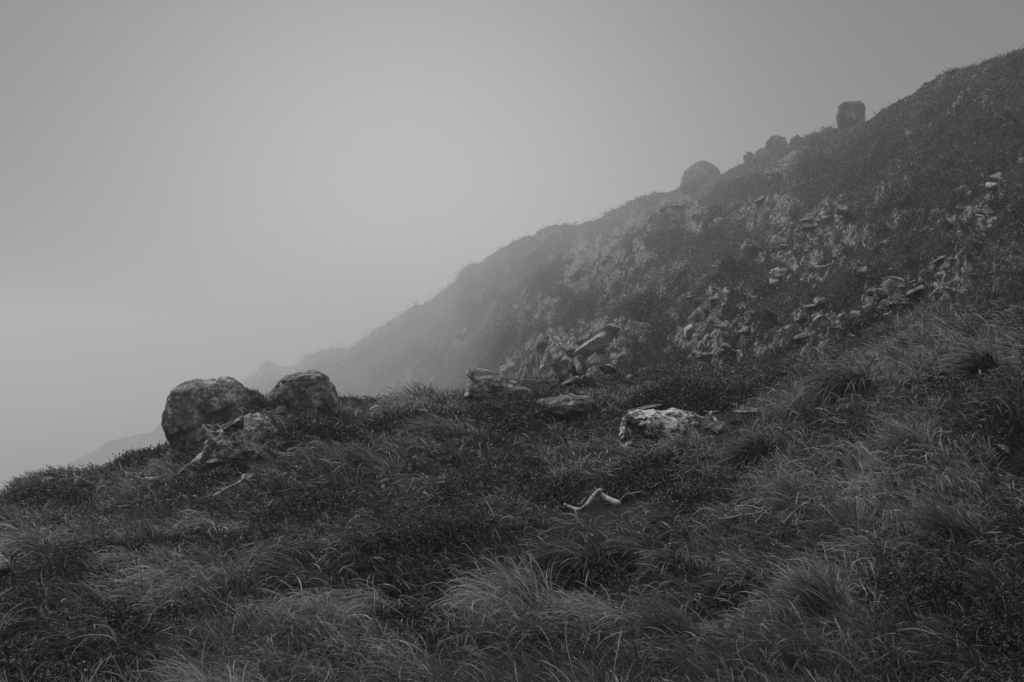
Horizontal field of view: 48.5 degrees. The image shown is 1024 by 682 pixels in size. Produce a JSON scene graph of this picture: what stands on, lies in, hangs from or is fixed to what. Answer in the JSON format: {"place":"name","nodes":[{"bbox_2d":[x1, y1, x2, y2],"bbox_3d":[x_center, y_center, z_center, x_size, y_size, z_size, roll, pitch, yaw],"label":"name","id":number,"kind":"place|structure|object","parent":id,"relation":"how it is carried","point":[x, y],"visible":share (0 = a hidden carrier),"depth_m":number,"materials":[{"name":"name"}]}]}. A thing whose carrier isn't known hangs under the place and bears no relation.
{"place":"outdoors","nodes":[
{"label":"outdoors","id":0,"kind":"place"},
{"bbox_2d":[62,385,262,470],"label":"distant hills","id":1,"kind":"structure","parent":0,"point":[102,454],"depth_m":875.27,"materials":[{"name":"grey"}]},
{"bbox_2d":[0,49,1023,681],"bbox_3d":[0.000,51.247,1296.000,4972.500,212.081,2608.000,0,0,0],"label":"ground","id":2,"kind":"structure","parent":0,"point":[36,439],"depth_m":58.34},
{"bbox_2d":[0,552,11,577],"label":"rock","id":3,"kind":"object","parent":2,"relation":"on","point":[4,562],"visible":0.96,"depth_m":8.89,"materials":[{"name":"stone"}]},
{"bbox_2d":[0,476,105,515],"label":"shrub","id":4,"kind":"object","parent":2,"relation":"on","point":[50,494],"visible":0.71,"depth_m":16.40,"materials":[{"name":"grey plant"}]},
{"bbox_2d":[0,572,116,614],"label":"shrub","id":5,"kind":"object","parent":2,"relation":"on","point":[26,585],"visible":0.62,"depth_m":8.47,"materials":[{"name":"plant"}]},
{"bbox_2d":[0,644,159,681],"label":"tussock","id":6,"kind":"object","parent":2,"relation":"on","point":[12,668],"visible":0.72,"depth_m":5.34,"materials":[{"name":"plant"}]},
{"bbox_2d":[74,477,89,486],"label":"rock","id":7,"kind":"object","parent":2,"relation":"on","point":[81,481],"visible":0.85,"depth_m":17.02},
{"bbox_2d":[0,596,169,671],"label":"tussock","id":8,"kind":"object","parent":2,"relation":"on","point":[11,645],"visible":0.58,"depth_m":5.98,"materials":[{"name":"grey plant"}]},
{"bbox_2d":[96,479,113,491],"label":"rock","id":9,"kind":"object","parent":2,"relation":"on","point":[100,483],"visible":0.77,"depth_m":16.80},
{"bbox_2d":[0,521,228,596],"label":"tussock","id":10,"kind":"object","parent":2,"relation":"on","point":[139,543],"visible":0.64,"depth_m":9.25,"materials":[{"name":"grey plant"}]},
{"bbox_2d":[106,440,171,475],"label":"shrub","id":11,"kind":"object","parent":2,"relation":"on","point":[138,455],"visible":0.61,"depth_m":18.97,"materials":[{"name":"grey plant"}]},
{"bbox_2d":[141,477,159,487],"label":"rock","id":12,"kind":"object","parent":2,"relation":"on","point":[147,480],"visible":0.72,"depth_m":14.52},
{"bbox_2d":[108,598,262,655],"bbox_3d":[-1.860,1.626,6.521,0.871,0.291,1.112,0,0,0],"label":"tussock","id":13,"kind":"object","parent":2,"relation":"on","point":[169,614],"visible":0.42,"depth_m":6.50,"materials":[{"name":"plant"}]},
{"bbox_2d":[156,538,227,578],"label":"grass tussock","id":14,"kind":"object","parent":2,"relation":"on","point":[207,560],"depth_m":8.60,"materials":[{"name":"plant"}]},
{"bbox_2d":[152,464,235,505],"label":"shrub","id":15,"kind":"object","parent":2,"relation":"on","point":[209,478],"visible":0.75,"depth_m":13.03,"materials":[{"name":"grey plant"}]},
{"bbox_2d":[161,376,254,455],"bbox_3d":[-4.877,1.411,18.717,1.604,1.663,1.926,0,0,0],"label":"boulder","id":16,"kind":"object","parent":2,"relation":"on","point":[192,406],"visible":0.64,"depth_m":17.91,"materials":[{"name":"stone"}]},
{"bbox_2d":[213,469,244,496],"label":"dead branch","id":17,"kind":"object","parent":2,"relation":"on","point":[224,489],"visible":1,"depth_m":12.20,"materials":[{"name":"grey wood"}]},
{"bbox_2d":[184,411,288,475],"bbox_3d":[-3.514,1.409,14.621,1.357,1.008,0.848,0,0,0],"label":"rock","id":18,"kind":"object","parent":2,"relation":"on","point":[222,445],"visible":0.55,"depth_m":14.34,"materials":[{"name":"stone"}]},
{"bbox_2d":[205,457,218,465],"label":"rock","id":19,"kind":"object","parent":18,"relation":"on","point":[214,461],"visible":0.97,"depth_m":14.25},
{"bbox_2d":[223,416,243,433],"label":"rock","id":20,"kind":"object","parent":18,"relation":"on","point":[237,423],"visible":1,"depth_m":14.24,"materials":[{"name":"stone"}]},
{"bbox_2d":[182,521,320,565],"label":"tussock","id":21,"kind":"object","parent":2,"relation":"on","point":[224,539],"visible":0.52,"depth_m":9.31,"materials":[{"name":"grey plant"}]},
{"bbox_2d":[235,543,319,591],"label":"grass tussock","id":22,"kind":"object","parent":2,"relation":"on","point":[286,573],"depth_m":8.03,"materials":[{"name":"plant"}]},
{"bbox_2d":[266,370,338,414],"bbox_3d":[-3.372,0.830,18.307,1.170,0.748,1.570,0,0,0],"label":"boulder","id":23,"kind":"object","parent":2,"relation":"on","point":[313,389],"visible":0.77,"depth_m":17.68,"materials":[{"name":"stone"}]},
{"bbox_2d":[249,486,384,528],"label":"shrub","id":24,"kind":"object","parent":2,"relation":"on","point":[327,500],"visible":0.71,"depth_m":11.61,"materials":[{"name":"grey plant"}]},
{"bbox_2d":[277,416,382,464],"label":"shrub","id":25,"kind":"object","parent":2,"relation":"on","point":[313,428],"visible":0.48,"depth_m":14.93,"materials":[{"name":"grey plant"}]},
{"bbox_2d":[320,436,389,478],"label":"grass tussock","id":26,"kind":"object","parent":2,"relation":"on","point":[360,453],"depth_m":13.70,"materials":[{"name":"plant"}]},
{"bbox_2d":[320,531,447,592],"bbox_3d":[-0.967,1.607,8.342,0.999,0.399,0.790,0,0,0],"label":"shrub","id":27,"kind":"object","parent":2,"relation":"on","point":[389,562],"visible":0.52,"depth_m":8.34,"materials":[{"name":"grey plant"}]},
{"bbox_2d":[342,403,471,438],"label":"shrub","id":28,"kind":"object","parent":2,"relation":"on","point":[389,424],"visible":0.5,"depth_m":17.16,"materials":[{"name":"grey plant"}]},
{"bbox_2d":[354,593,475,669],"bbox_3d":[-0.610,1.752,6.863,0.805,0.346,1.007,0,0,0],"label":"shrub","id":29,"kind":"object","parent":2,"relation":"on","point":[409,611],"visible":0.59,"depth_m":6.83,"materials":[{"name":"grey plant"}]},
{"bbox_2d":[393,408,467,441],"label":"grass tussock","id":30,"kind":"object","parent":2,"relation":"on","point":[455,426],"depth_m":16.18,"materials":[{"name":"plant"}]},
{"bbox_2d":[365,500,504,569],"bbox_3d":[-0.584,1.502,8.914,1.108,0.447,1.390,0,0,0],"label":"shrub","id":31,"kind":"object","parent":2,"relation":"on","point":[413,521],"visible":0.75,"depth_m":8.73,"materials":[{"name":"grey plant"}]},
{"bbox_2d":[452,645,487,658],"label":"broadleaf plant","id":32,"kind":"object","parent":2,"relation":"on","point":[464,648],"visible":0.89,"depth_m":6.52,"materials":[{"name":"plant"}]},
{"bbox_2d":[432,449,549,503],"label":"shrub","id":33,"kind":"object","parent":2,"relation":"on","point":[480,476],"visible":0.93,"depth_m":12.06,"materials":[{"name":"grey plant"}]},
{"bbox_2d":[463,366,532,401],"bbox_3d":[-0.194,0.743,18.482,1.183,0.668,1.143,0,0,0],"label":"rock","id":34,"kind":"object","parent":2,"relation":"on","point":[484,383],"visible":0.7,"depth_m":18.01,"materials":[{"name":"stone"}]},
{"bbox_2d":[454,383,564,432],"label":"shrub","id":35,"kind":"object","parent":2,"relation":"on","point":[511,404],"visible":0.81,"depth_m":16.87,"materials":[{"name":"grey plant"}]},
{"bbox_2d":[0,294,1023,681],"bbox_3d":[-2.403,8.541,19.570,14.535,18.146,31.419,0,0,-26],"label":"grass","id":36,"kind":"structure","parent":2,"relation":"on","point":[898,372],"depth_m":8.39,"materials":[{"name":"plant"}]},
{"bbox_2d":[782,501,812,524],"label":"dead branch","id":37,"kind":"object","parent":36,"relation":"on","point":[795,511],"visible":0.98,"depth_m":7.97,"materials":[{"name":"grey wood"}]},
{"bbox_2d":[506,356,522,369],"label":"rock","id":38,"kind":"object","parent":2,"relation":"on","point":[512,361],"visible":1,"depth_m":101.94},
{"bbox_2d":[481,566,556,611],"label":"grass tussock","id":39,"kind":"object","parent":2,"relation":"on","point":[529,586],"depth_m":7.37,"materials":[{"name":"plant"}]},
{"bbox_2d":[464,625,607,676],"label":"tussock","id":40,"kind":"object","parent":2,"relation":"on","point":[538,644],"visible":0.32,"depth_m":6.76,"materials":[{"name":"grey plant"}]},
{"bbox_2d":[536,333,548,352],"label":"rock","id":41,"kind":"object","parent":2,"relation":"on","point":[542,340],"visible":0.71,"depth_m":74.15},
{"bbox_2d":[497,467,589,512],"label":"shrub","id":42,"kind":"object","parent":2,"relation":"on","point":[561,483],"visible":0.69,"depth_m":10.88,"materials":[{"name":"grey plant"}]},
{"bbox_2d":[548,345,565,361],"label":"rock","id":43,"kind":"object","parent":2,"relation":"on","point":[556,354],"visible":0.98,"depth_m":55.48,"materials":[{"name":"stone"}]},
{"bbox_2d":[521,524,600,589],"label":"grass tussock","id":44,"kind":"object","parent":2,"relation":"on","point":[574,555],"depth_m":8.29,"materials":[{"name":"plant"}]},
{"bbox_2d":[552,359,572,378],"bbox_3d":[0.900,0.496,20.257,0.385,0.365,0.462,-3,3,-2],"label":"rock","id":45,"kind":"object","parent":2,"relation":"on","point":[564,367],"visible":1,"depth_m":20.12,"materials":[{"name":"stone"}]},
{"bbox_2d":[536,393,595,417],"bbox_3d":[0.829,0.941,16.616,0.878,0.358,0.911,0,0,-43],"label":"rock","id":46,"kind":"object","parent":2,"relation":"on","point":[567,404],"visible":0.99,"depth_m":16.29,"materials":[{"name":"stone"}]},
{"bbox_2d":[565,345,579,357],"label":"rock","id":47,"kind":"object","parent":2,"relation":"on","point":[570,351],"visible":0.62,"depth_m":59.62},
{"bbox_2d":[572,355,587,375],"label":"rock","id":48,"kind":"object","parent":2,"relation":"on","point":[580,367],"visible":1,"depth_m":20.10,"materials":[{"name":"stone"}]},
{"bbox_2d":[570,268,590,279],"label":"rock","id":49,"kind":"object","parent":2,"relation":"on","point":[580,270],"visible":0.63,"depth_m":189.55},
{"bbox_2d":[563,487,602,510],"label":"dead branch","id":50,"kind":"object","parent":2,"relation":"on","point":[591,498],"visible":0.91,"depth_m":9.85,"materials":[{"name":"grey wood"}]},
{"bbox_2d":[576,333,591,345],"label":"rock","id":51,"kind":"object","parent":2,"relation":"on","point":[581,340],"visible":0.81,"depth_m":56.41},
{"bbox_2d":[574,331,607,355],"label":"rock","id":52,"kind":"object","parent":2,"relation":"on","point":[599,341],"visible":0.85,"depth_m":48.27,"materials":[{"name":"stone"}]},
{"bbox_2d":[585,353,601,364],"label":"rock","id":53,"kind":"object","parent":2,"relation":"on","point":[592,359],"visible":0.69,"depth_m":46.09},
{"bbox_2d":[573,451,622,477],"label":"dead branch","id":54,"kind":"object","parent":2,"relation":"on","point":[577,465],"visible":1,"depth_m":10.87,"materials":[{"name":"grey wood"}]},
{"bbox_2d":[599,364,616,374],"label":"rock","id":55,"kind":"object","parent":2,"relation":"on","point":[609,368],"visible":0.94,"depth_m":20.61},
{"bbox_2d":[553,542,670,608],"bbox_3d":[0.755,1.700,8.074,0.940,0.435,1.137,0,0,0],"label":"shrub","id":56,"kind":"object","parent":2,"relation":"on","point":[617,586],"visible":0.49,"depth_m":8.13,"materials":[{"name":"grey plant"}]},
{"bbox_2d":[604,323,621,333],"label":"rock","id":57,"kind":"object","parent":2,"relation":"on","point":[611,328],"visible":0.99,"depth_m":56.03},
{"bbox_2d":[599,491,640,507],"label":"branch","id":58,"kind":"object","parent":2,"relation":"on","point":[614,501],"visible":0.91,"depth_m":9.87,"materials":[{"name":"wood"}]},
{"bbox_2d":[600,521,651,572],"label":"grass tussock","id":59,"kind":"object","parent":2,"relation":"on","point":[629,542],"depth_m":8.39,"materials":[{"name":"plant"}]},
{"bbox_2d":[240,44,1023,401],"bbox_3d":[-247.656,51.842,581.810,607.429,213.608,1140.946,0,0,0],"label":"ground cover","id":60,"kind":"object","parent":2,"relation":"on","point":[731,248],"visible":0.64,"depth_m":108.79,"materials":[{"name":"plant"}]},
{"bbox_2d":[629,321,648,335],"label":"rock","id":61,"kind":"object","parent":2,"relation":"on","point":[635,325],"visible":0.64,"depth_m":49.05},
{"bbox_2d":[597,443,686,506],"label":"shrub","id":62,"kind":"object","parent":2,"relation":"on","point":[658,472],"visible":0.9,"depth_m":10.60,"materials":[{"name":"grey plant"}]},
{"bbox_2d":[625,404,662,412],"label":"rock","id":63,"kind":"object","parent":2,"relation":"on","point":[650,407],"visible":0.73,"depth_m":16.40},
{"bbox_2d":[607,585,701,643],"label":"grass tussock","id":64,"kind":"object","parent":2,"relation":"on","point":[662,616],"depth_m":6.92,"materials":[{"name":"plant"}]},
{"bbox_2d":[619,407,700,450],"bbox_3d":[1.599,0.990,12.342,0.887,0.524,0.955,0,0,0],"label":"rock","id":65,"kind":"object","parent":2,"relation":"on","point":[646,424],"visible":0.73,"depth_m":12.01,"materials":[{"name":"stone"}]},
{"bbox_2d":[628,535,719,588],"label":"grass tussock","id":66,"kind":"object","parent":2,"relation":"on","point":[674,558],"depth_m":8.00,"materials":[{"name":"plant"}]},
{"bbox_2d":[683,324,693,337],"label":"rock","id":67,"kind":"object","parent":2,"relation":"on","point":[687,331],"visible":0.96,"depth_m":42.37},
{"bbox_2d":[631,481,754,530],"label":"shrub","id":68,"kind":"object","parent":2,"relation":"on","point":[675,498],"visible":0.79,"depth_m":9.30,"materials":[{"name":"grey plant"}]},
{"bbox_2d":[690,310,704,320],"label":"rock","id":69,"kind":"object","parent":2,"relation":"on","point":[698,313],"visible":0.99,"depth_m":46.88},
{"bbox_2d":[679,161,720,194],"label":"boulder","id":70,"kind":"object","parent":2,"relation":"on","point":[695,176],"visible":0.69,"depth_m":299.35,"materials":[{"name":"stone"}]},
{"bbox_2d":[623,366,787,414],"bbox_3d":[2.866,0.743,16.751,2.531,0.811,1.147,0,0,0],"label":"shrub","id":71,"kind":"object","parent":2,"relation":"on","point":[692,386],"visible":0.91,"depth_m":16.64,"materials":[{"name":"grey plant"}]},
{"bbox_2d":[700,413,713,425],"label":"rock","id":72,"kind":"object","parent":2,"relation":"on","point":[708,418],"visible":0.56,"depth_m":14.64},
{"bbox_2d":[702,421,725,431],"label":"rock","id":73,"kind":"object","parent":2,"relation":"on","point":[718,426],"visible":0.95,"depth_m":11.66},
{"bbox_2d":[713,320,727,329],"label":"rock","id":74,"kind":"object","parent":2,"relation":"on","point":[721,324],"visible":0.9,"depth_m":42.95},
{"bbox_2d":[676,570,769,632],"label":"shrub","id":75,"kind":"object","parent":2,"relation":"on","point":[725,604],"visible":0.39,"depth_m":7.42,"materials":[{"name":"grey plant"}]},
{"bbox_2d":[709,501,780,522],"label":"dead branch","id":76,"kind":"object","parent":2,"relation":"on","point":[728,517],"visible":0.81,"depth_m":8.37,"materials":[{"name":"grey wood"}]},
{"bbox_2d":[732,407,757,413],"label":"rock","id":77,"kind":"object","parent":2,"relation":"on","point":[742,410],"visible":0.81,"depth_m":13.89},
{"bbox_2d":[743,152,753,163],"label":"rock","id":78,"kind":"object","parent":2,"relation":"on","point":[747,157],"visible":0.77,"depth_m":256.71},
{"bbox_2d":[741,238,762,254],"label":"rock","id":79,"kind":"object","parent":2,"relation":"on","point":[748,245],"visible":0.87,"depth_m":68.30,"materials":[{"name":"stone"}]},
{"bbox_2d":[712,421,795,476],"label":"grass tussock","id":80,"kind":"object","parent":2,"relation":"on","point":[763,440],"depth_m":10.38,"materials":[{"name":"plant"}]},
{"bbox_2d":[751,147,765,161],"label":"rock","id":81,"kind":"object","parent":2,"relation":"on","point":[759,153],"visible":0.69,"depth_m":247.97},
{"bbox_2d":[766,239,780,249],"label":"rock","id":82,"kind":"object","parent":2,"relation":"on","point":[773,244],"visible":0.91,"depth_m":63.74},
{"bbox_2d":[765,135,787,158],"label":"rock","id":83,"kind":"object","parent":2,"relation":"on","point":[773,142],"visible":0.72,"depth_m":236.06,"materials":[{"name":"stone"}]},
{"bbox_2d":[772,268,789,277],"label":"rock","id":84,"kind":"object","parent":2,"relation":"on","point":[778,273],"visible":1,"depth_m":50.41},
{"bbox_2d":[750,469,819,514],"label":"grass tussock","id":85,"kind":"object","parent":2,"relation":"on","point":[784,491],"depth_m":8.42,"materials":[{"name":"plant"}]},
{"bbox_2d":[793,333,807,342],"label":"rock","id":86,"kind":"object","parent":2,"relation":"on","point":[800,337],"visible":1,"depth_m":23.19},
{"bbox_2d":[794,311,807,322],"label":"rock","id":87,"kind":"object","parent":2,"relation":"on","point":[802,315],"visible":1,"depth_m":31.51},
{"bbox_2d":[761,544,846,618],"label":"grass tussock","id":88,"kind":"object","parent":2,"relation":"on","point":[816,590],"depth_m":6.78,"materials":[{"name":"plant"}]},
{"bbox_2d":[800,223,816,231],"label":"rock","id":89,"kind":"object","parent":2,"relation":"on","point":[806,227],"visible":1,"depth_m":61.03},
{"bbox_2d":[813,297,827,305],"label":"rock","id":90,"kind":"object","parent":2,"relation":"on","point":[817,301],"visible":0.96,"depth_m":32.16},
{"bbox_2d":[811,314,831,327],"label":"rock","id":91,"kind":"object","parent":2,"relation":"on","point":[822,320],"visible":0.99,"depth_m":23.99,"materials":[{"name":"stone"}]},
{"bbox_2d":[780,412,889,481],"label":"tussock","id":92,"kind":"object","parent":2,"relation":"on","point":[856,427],"visible":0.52,"depth_m":9.23,"materials":[{"name":"grey plant"}]},
{"bbox_2d":[783,347,888,422],"bbox_3d":[3.056,0.410,10.873,0.885,0.710,1.170,0,0,-23],"label":"grass tussock","id":93,"kind":"object","parent":2,"relation":"on","point":[835,381],"depth_m":10.83,"materials":[{"name":"plant"}]},
{"bbox_2d":[834,204,848,215],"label":"rock","id":94,"kind":"object","parent":2,"relation":"on","point":[841,210],"visible":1,"depth_m":59.45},
{"bbox_2d":[807,489,892,544],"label":"grass tussock","id":95,"kind":"object","parent":2,"relation":"on","point":[856,513],"depth_m":7.78,"materials":[{"name":"plant"}]},
{"bbox_2d":[836,100,865,127],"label":"boulder","id":96,"kind":"object","parent":2,"relation":"on","point":[850,112],"visible":0.87,"depth_m":151.39,"materials":[{"name":"stone"}]},
{"bbox_2d":[846,310,861,321],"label":"rock","id":97,"kind":"object","parent":2,"relation":"on","point":[850,313],"visible":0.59,"depth_m":20.07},
{"bbox_2d":[826,301,890,347],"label":"shrub","id":98,"kind":"object","parent":2,"relation":"on","point":[864,318],"visible":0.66,"depth_m":19.80,"materials":[{"name":"grey plant"}]},
{"bbox_2d":[862,230,892,253],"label":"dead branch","id":99,"kind":"object","parent":2,"relation":"on","point":[870,248],"visible":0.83,"depth_m":43.43,"materials":[{"name":"grey wood"}]},
{"bbox_2d":[875,288,887,297],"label":"rock","id":100,"kind":"object","parent":2,"relation":"on","point":[880,292],"visible":1,"depth_m":21.04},
{"bbox_2d":[882,276,909,294],"bbox_3d":[7.924,-1.126,23.424,0.448,0.409,0.692,0,0,-29],"label":"rock","id":101,"kind":"object","parent":2,"relation":"on","point":[893,281],"visible":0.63,"depth_m":23.31,"materials":[{"name":"stone"}]},
{"bbox_2d":[856,417,937,461],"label":"grass tussock","id":102,"kind":"object","parent":2,"relation":"on","point":[900,434],"depth_m":8.54,"materials":[{"name":"plant"}]},
{"bbox_2d":[846,558,972,630],"bbox_3d":[2.367,1.514,6.821,0.753,0.382,0.529,0,0,0],"label":"shrub","id":103,"kind":"object","parent":2,"relation":"on","point":[923,577],"visible":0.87,"depth_m":6.77,"materials":[{"name":"grey plant"}]},
{"bbox_2d":[905,285,924,300],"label":"rock","id":104,"kind":"object","parent":2,"relation":"on","point":[913,294],"visible":0.97,"depth_m":20.37,"materials":[{"name":"stone"}]},
{"bbox_2d":[893,489,969,543],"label":"grass tussock","id":105,"kind":"object","parent":2,"relation":"on","point":[940,518],"depth_m":7.33,"materials":[{"name":"plant"}]},
{"bbox_2d":[890,365,1020,412],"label":"tussock","id":106,"kind":"object","parent":2,"relation":"on","point":[956,382],"visible":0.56,"depth_m":9.73,"materials":[{"name":"grey plant"}]},
{"bbox_2d":[938,339,999,374],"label":"grass tussock","id":107,"kind":"object","parent":2,"relation":"on","point":[975,355],"depth_m":10.16,"materials":[{"name":"plant"}]},
{"bbox_2d":[922,417,1023,458],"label":"shrub","id":108,"kind":"object","parent":2,"relation":"on","point":[1009,438],"visible":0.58,"depth_m":8.56,"materials":[{"name":"grey plant"}]},
{"bbox_2d":[937,616,1023,673],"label":"shrub","id":109,"kind":"object","parent":2,"relation":"on","point":[989,636],"visible":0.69,"depth_m":6.30,"materials":[{"name":"grey plant"}]},
{"bbox_2d":[985,182,999,188],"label":"rock","id":110,"kind":"object","parent":2,"relation":"on","point":[991,185],"visible":1,"depth_m":40.88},
{"bbox_2d":[990,172,1001,181],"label":"rock","id":111,"kind":"object","parent":2,"relation":"on","point":[997,176],"visible":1,"depth_m":42.64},
{"bbox_2d":[991,443,1009,454],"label":"rock","id":112,"kind":"object","parent":2,"relation":"on","point":[1002,448],"visible":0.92,"depth_m":8.27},
{"bbox_2d":[0,0,1023,407],"label":"sky","id":113,"kind":"structure","parent":0,"point":[190,189],"materials":[{"name":"grey"}]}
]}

